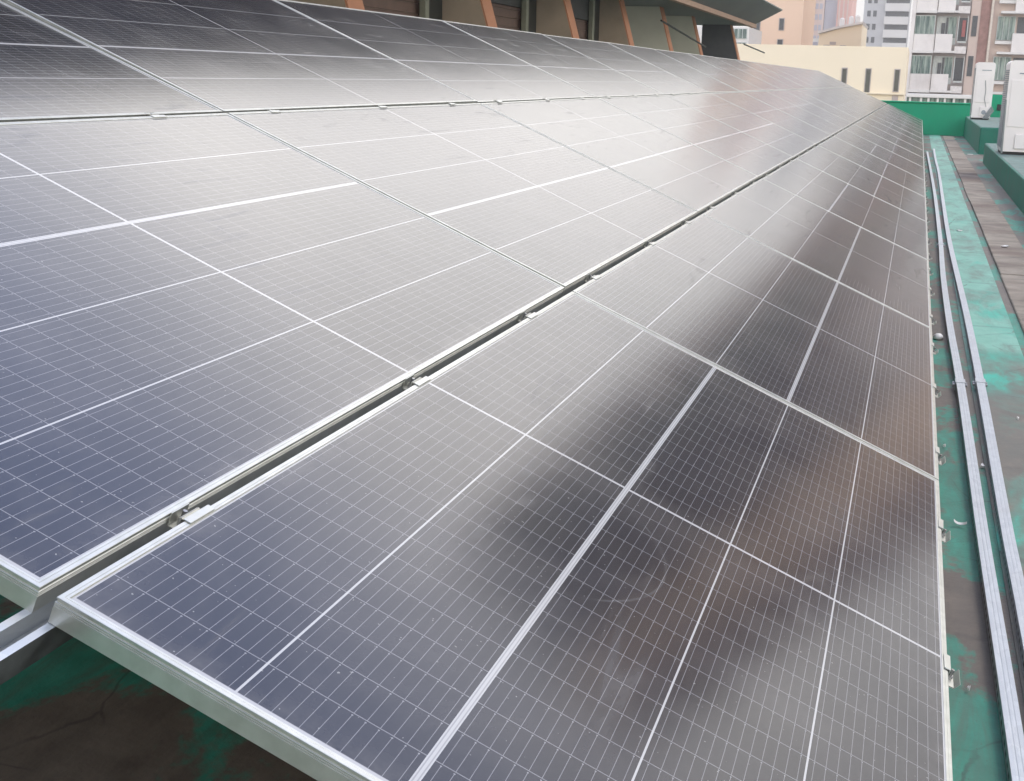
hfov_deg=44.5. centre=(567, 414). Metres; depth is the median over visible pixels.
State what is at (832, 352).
solar panel
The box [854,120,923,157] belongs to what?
solar panel
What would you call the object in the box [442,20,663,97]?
solar panel
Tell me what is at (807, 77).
solar panel
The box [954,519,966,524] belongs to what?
foil strip
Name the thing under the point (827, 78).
solar panel
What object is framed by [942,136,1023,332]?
gutter path
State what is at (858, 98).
solar panel
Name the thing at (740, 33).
window
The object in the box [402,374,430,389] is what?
panel clamp
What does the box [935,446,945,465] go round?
panel clamp
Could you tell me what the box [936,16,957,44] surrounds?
window
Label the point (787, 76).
solar panel
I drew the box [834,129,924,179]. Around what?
solar panel
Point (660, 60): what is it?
solar panel
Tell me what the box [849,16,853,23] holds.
roof tank
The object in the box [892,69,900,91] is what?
window
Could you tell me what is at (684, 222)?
panel clamp
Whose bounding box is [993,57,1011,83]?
wing window
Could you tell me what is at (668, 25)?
hall building
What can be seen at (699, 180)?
solar panel
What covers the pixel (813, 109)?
solar panel
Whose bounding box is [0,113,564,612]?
solar panel
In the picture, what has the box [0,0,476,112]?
solar panel
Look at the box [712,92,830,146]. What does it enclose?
solar panel
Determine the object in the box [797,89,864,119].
solar panel
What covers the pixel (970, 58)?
stair window
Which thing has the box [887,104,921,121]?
solar panel
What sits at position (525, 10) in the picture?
window
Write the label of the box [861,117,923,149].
solar panel
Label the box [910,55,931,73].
window
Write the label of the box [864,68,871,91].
window
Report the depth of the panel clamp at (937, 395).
4.30 m
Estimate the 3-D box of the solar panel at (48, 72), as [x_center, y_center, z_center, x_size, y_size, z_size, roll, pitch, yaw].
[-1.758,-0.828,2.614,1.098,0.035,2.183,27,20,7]
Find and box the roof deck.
[0,135,1023,780]
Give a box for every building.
[290,0,782,59]
[697,26,761,43]
[737,44,909,100]
[750,0,815,44]
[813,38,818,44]
[818,21,867,45]
[863,0,911,46]
[905,0,1023,100]
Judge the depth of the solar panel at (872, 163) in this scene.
12.44 m
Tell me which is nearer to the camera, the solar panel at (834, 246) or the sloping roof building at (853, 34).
the solar panel at (834, 246)
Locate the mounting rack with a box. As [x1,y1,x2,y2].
[0,151,807,684]
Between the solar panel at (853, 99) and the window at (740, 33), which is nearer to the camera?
the solar panel at (853, 99)
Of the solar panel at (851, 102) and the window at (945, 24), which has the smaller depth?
the solar panel at (851, 102)
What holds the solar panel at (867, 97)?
attached to the mounting rack
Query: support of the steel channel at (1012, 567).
on the walkway
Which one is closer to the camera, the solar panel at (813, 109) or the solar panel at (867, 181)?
the solar panel at (867, 181)
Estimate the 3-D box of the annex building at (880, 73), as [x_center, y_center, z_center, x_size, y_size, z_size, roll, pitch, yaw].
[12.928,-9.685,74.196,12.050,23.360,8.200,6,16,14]
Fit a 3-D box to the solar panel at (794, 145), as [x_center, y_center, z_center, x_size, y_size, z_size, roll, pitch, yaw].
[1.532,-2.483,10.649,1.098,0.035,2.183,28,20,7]
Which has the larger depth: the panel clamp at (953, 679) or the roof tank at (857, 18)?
the roof tank at (857, 18)
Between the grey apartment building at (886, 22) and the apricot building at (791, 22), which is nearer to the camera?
the apricot building at (791, 22)
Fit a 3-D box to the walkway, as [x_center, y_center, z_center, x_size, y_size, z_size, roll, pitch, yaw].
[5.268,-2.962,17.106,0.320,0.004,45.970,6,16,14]
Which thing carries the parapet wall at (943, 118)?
on the roof building
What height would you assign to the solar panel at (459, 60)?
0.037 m
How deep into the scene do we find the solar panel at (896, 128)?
22.75 m
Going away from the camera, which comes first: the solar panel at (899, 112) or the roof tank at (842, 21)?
the solar panel at (899, 112)
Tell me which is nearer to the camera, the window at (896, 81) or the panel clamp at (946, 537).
the panel clamp at (946, 537)
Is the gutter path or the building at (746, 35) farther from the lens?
the building at (746, 35)
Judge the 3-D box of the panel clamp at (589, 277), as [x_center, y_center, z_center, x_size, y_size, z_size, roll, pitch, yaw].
[0.075,-0.399,3.666,0.030,0.022,0.060,28,20,8]
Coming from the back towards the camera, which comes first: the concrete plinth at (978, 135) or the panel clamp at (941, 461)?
the concrete plinth at (978, 135)
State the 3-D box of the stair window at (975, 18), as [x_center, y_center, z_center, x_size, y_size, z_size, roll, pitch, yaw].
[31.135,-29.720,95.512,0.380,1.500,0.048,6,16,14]
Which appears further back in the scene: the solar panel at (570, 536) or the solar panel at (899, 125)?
the solar panel at (899, 125)
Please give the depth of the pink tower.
378.24 m
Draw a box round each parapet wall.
[881,100,970,135]
[990,95,1002,116]
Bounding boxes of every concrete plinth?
[963,116,999,153]
[983,143,1023,213]
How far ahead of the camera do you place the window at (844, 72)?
67.14 m
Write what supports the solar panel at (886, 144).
on the mounting rack
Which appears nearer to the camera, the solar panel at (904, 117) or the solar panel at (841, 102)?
the solar panel at (841, 102)
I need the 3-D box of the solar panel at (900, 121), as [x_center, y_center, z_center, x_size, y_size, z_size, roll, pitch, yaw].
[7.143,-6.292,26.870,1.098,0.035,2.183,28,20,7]
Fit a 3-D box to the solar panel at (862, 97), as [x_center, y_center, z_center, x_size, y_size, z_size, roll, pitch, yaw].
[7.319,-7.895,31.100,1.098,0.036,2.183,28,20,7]
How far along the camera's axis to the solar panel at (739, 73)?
16.85 m
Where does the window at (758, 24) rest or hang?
in the apricot building at (791, 22)
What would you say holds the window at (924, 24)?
in the apartment building at (952, 43)
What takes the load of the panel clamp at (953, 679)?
attached to the solar panel at (570, 536)
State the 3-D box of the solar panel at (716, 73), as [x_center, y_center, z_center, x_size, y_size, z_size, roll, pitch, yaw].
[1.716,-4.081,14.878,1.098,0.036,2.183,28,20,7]
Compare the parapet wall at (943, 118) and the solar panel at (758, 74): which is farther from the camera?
the parapet wall at (943, 118)
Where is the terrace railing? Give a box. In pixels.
[906,93,971,102]
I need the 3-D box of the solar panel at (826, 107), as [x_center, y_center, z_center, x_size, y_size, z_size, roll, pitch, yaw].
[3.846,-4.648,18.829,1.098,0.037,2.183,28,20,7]
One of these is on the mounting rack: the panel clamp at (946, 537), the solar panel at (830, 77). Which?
the solar panel at (830, 77)
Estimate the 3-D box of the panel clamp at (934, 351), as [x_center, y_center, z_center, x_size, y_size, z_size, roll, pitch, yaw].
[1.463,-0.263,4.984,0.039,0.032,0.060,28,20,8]
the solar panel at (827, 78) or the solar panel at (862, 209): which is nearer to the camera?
the solar panel at (862, 209)
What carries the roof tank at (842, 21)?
on the sloping roof building at (853, 34)
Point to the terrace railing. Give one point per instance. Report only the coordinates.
(951, 98)
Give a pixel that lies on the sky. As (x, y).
(860, 3)
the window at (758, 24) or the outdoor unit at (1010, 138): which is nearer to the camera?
the outdoor unit at (1010, 138)
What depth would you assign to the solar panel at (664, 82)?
10.67 m
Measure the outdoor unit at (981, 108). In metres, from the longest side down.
1.530 x 1.132 x 0.604 m
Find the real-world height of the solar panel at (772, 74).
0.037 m
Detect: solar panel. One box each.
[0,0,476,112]
[0,1,222,122]
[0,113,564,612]
[48,292,952,780]
[228,103,696,297]
[275,0,595,102]
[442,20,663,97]
[481,98,758,217]
[543,34,708,94]
[572,214,938,479]
[600,95,792,181]
[607,42,740,92]
[654,49,763,91]
[667,93,815,159]
[688,53,780,90]
[703,178,931,327]
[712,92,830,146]
[715,57,795,89]
[735,59,806,88]
[743,91,842,136]
[753,62,815,88]
[763,159,928,259]
[766,90,851,129]
[768,64,824,88]
[781,66,831,87]
[784,89,858,124]
[790,67,837,87]
[796,146,926,221]
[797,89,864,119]
[799,68,841,87]
[806,69,846,86]
[810,88,869,117]
[814,70,851,86]
[818,136,925,196]
[820,88,872,114]
[827,88,876,111]
[834,88,879,110]
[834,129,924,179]
[841,87,881,107]
[844,87,884,106]
[846,124,924,167]
[849,87,886,104]
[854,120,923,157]
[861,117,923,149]
[866,114,922,143]
[871,112,922,138]
[875,110,922,133]
[878,108,922,130]
[882,106,922,126]
[884,105,921,123]
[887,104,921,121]
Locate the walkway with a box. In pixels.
[929,135,1023,698]
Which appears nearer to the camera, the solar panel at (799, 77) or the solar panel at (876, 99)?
the solar panel at (799, 77)
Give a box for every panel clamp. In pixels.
[144,112,166,117]
[167,503,214,528]
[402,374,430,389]
[517,310,537,321]
[584,273,600,282]
[643,240,655,247]
[681,220,690,225]
[931,342,937,354]
[933,383,940,397]
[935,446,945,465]
[939,518,950,542]
[944,653,960,688]
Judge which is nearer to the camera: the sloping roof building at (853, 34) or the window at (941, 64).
the window at (941, 64)
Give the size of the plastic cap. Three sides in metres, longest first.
0.076 x 0.061 x 0.030 m
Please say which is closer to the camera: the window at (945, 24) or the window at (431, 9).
the window at (431, 9)
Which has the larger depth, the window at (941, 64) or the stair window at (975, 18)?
the window at (941, 64)
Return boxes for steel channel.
[926,151,1023,780]
[933,149,1023,673]
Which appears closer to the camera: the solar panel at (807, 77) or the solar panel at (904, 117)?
the solar panel at (807, 77)
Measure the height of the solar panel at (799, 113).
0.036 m
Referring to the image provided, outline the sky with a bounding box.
[697,0,912,47]
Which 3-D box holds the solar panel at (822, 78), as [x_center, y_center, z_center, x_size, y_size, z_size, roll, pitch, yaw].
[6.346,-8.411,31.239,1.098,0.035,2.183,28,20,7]
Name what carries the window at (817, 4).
in the pink tower
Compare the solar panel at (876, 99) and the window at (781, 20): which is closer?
the solar panel at (876, 99)
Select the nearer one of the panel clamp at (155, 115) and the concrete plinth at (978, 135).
the panel clamp at (155, 115)
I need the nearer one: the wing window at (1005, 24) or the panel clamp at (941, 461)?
the panel clamp at (941, 461)
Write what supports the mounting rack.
on the roof deck
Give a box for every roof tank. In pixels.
[839,18,844,25]
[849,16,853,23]
[855,15,859,22]
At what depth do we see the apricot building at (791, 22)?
105.43 m
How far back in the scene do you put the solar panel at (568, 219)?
4.17 m
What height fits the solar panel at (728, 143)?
0.035 m
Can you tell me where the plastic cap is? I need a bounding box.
[933,333,942,339]
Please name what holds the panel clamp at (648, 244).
attached to the mounting rack
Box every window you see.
[362,0,441,19]
[491,0,536,32]
[570,0,599,40]
[733,28,746,38]
[753,22,760,30]
[777,39,782,44]
[778,18,784,30]
[813,3,822,37]
[841,68,847,83]
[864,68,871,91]
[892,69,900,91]
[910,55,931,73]
[914,15,935,33]
[932,56,953,83]
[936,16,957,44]
[966,56,973,75]
[971,16,977,35]
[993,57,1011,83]
[994,16,1015,43]
[999,0,1015,3]
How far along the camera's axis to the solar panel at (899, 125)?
24.79 m
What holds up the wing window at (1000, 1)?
in the apartment building at (952, 43)
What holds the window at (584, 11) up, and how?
in the hall building at (668, 25)
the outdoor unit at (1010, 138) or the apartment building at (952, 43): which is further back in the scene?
the apartment building at (952, 43)
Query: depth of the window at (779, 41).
105.60 m
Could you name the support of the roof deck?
on the roof building
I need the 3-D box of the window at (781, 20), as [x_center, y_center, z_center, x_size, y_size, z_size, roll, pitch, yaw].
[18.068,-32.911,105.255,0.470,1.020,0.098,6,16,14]
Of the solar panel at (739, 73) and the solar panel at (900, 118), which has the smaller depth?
the solar panel at (739, 73)
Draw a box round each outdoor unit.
[970,62,995,119]
[997,60,1023,154]
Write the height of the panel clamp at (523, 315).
0.022 m
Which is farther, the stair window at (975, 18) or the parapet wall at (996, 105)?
the stair window at (975, 18)
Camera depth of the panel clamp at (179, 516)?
1.64 m
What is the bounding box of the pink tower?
[813,0,856,37]
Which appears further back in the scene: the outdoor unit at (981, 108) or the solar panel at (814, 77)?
the outdoor unit at (981, 108)
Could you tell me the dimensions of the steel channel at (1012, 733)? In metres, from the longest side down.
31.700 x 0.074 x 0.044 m
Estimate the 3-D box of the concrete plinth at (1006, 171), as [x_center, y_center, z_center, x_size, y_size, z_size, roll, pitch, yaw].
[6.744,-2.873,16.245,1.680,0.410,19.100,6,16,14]

